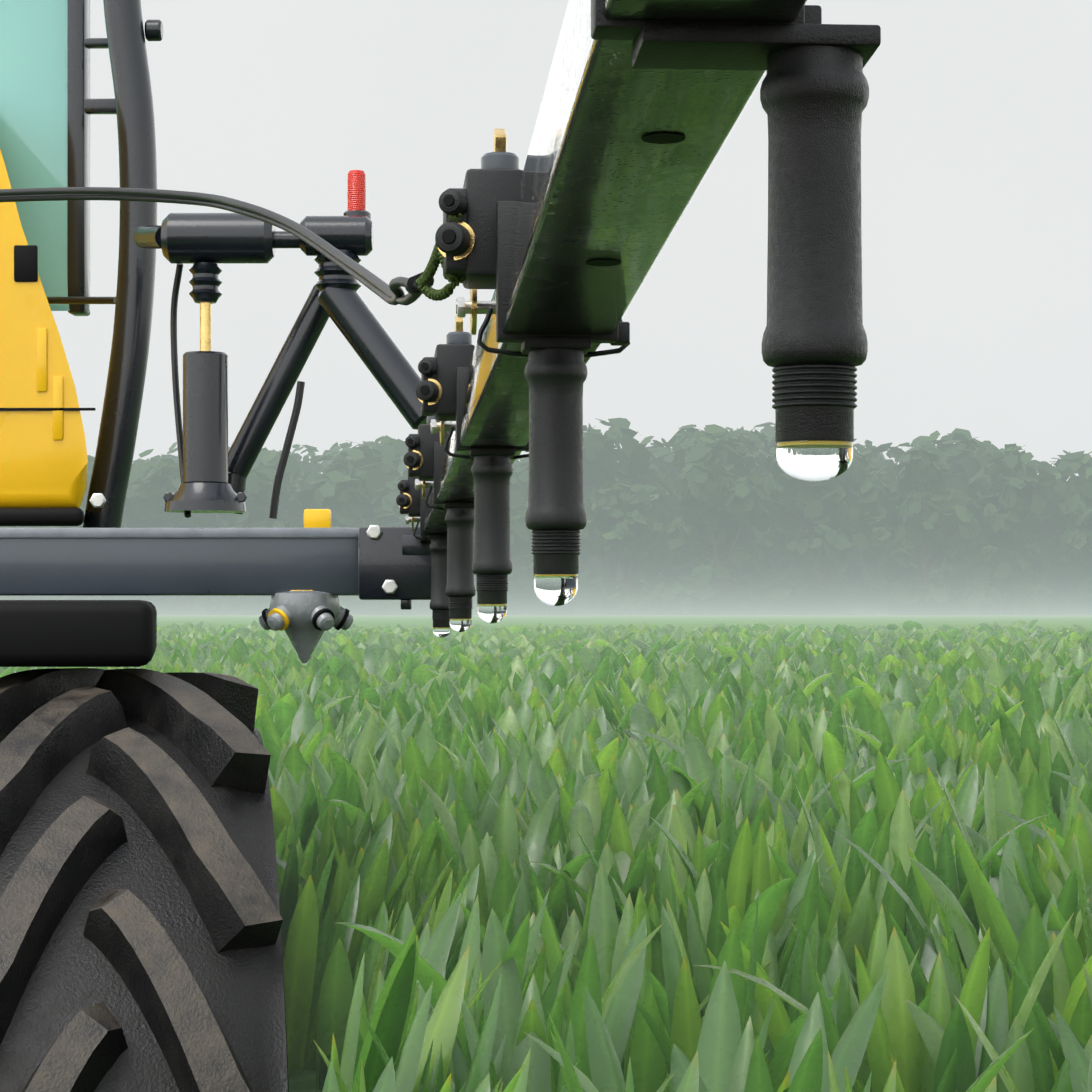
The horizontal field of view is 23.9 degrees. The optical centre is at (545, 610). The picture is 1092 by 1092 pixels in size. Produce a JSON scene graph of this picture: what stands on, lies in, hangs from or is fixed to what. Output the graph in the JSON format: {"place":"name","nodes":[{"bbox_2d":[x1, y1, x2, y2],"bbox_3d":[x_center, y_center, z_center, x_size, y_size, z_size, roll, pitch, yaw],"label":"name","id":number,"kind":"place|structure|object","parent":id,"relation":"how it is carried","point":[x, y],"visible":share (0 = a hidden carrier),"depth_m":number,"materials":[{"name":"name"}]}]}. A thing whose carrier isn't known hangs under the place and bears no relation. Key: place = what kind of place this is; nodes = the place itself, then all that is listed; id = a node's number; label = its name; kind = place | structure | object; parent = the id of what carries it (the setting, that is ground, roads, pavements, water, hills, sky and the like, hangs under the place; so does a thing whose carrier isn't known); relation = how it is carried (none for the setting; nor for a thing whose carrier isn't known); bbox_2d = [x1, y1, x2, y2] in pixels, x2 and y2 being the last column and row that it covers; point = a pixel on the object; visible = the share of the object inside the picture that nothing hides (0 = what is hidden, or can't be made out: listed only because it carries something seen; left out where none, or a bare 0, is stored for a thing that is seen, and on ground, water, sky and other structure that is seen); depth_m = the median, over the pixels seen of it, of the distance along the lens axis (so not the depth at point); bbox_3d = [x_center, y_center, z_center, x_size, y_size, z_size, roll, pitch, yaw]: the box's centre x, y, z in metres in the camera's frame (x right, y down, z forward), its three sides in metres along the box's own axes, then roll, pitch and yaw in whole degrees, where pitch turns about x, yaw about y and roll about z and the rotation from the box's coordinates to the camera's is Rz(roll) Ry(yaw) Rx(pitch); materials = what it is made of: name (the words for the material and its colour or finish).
{"place":"outdoors","nodes":[
{"label":"outdoors","id":0,"kind":"place"},
{"bbox_2d":[52,0,1091,480],"label":"sky","id":1,"kind":"structure","parent":0,"point":[976,126],"materials":[{"name":"white"}]},
{"label":"field ground","id":2,"kind":"structure","parent":0,"visible":0},
{"bbox_2d":[0,0,880,1091],"bbox_3d":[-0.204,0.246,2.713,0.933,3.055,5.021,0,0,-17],"label":"sprayer","id":3,"kind":"object","parent":2,"relation":"on","point":[140,932],"visible":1,"depth_m":2.94,"materials":[{"name":"grey paint"}]},
{"bbox_2d":[0,619,1091,1091],"bbox_3d":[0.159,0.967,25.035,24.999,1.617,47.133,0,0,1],"label":"crop plants","id":4,"kind":"object","parent":2,"relation":"on","point":[646,857],"visible":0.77,"depth_m":3.44,"materials":[{"name":"green plant"}]},
{"bbox_2d":[0,418,1091,614],"bbox_3d":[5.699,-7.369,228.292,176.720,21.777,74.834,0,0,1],"label":"treeline","id":5,"kind":"object","parent":2,"relation":"on","point":[713,519],"visible":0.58,"depth_m":197.78,"materials":[{"name":"green plant"}]},
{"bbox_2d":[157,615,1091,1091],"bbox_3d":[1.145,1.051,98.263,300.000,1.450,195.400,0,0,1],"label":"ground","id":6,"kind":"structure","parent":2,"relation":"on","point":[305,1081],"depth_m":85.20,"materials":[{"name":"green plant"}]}
]}

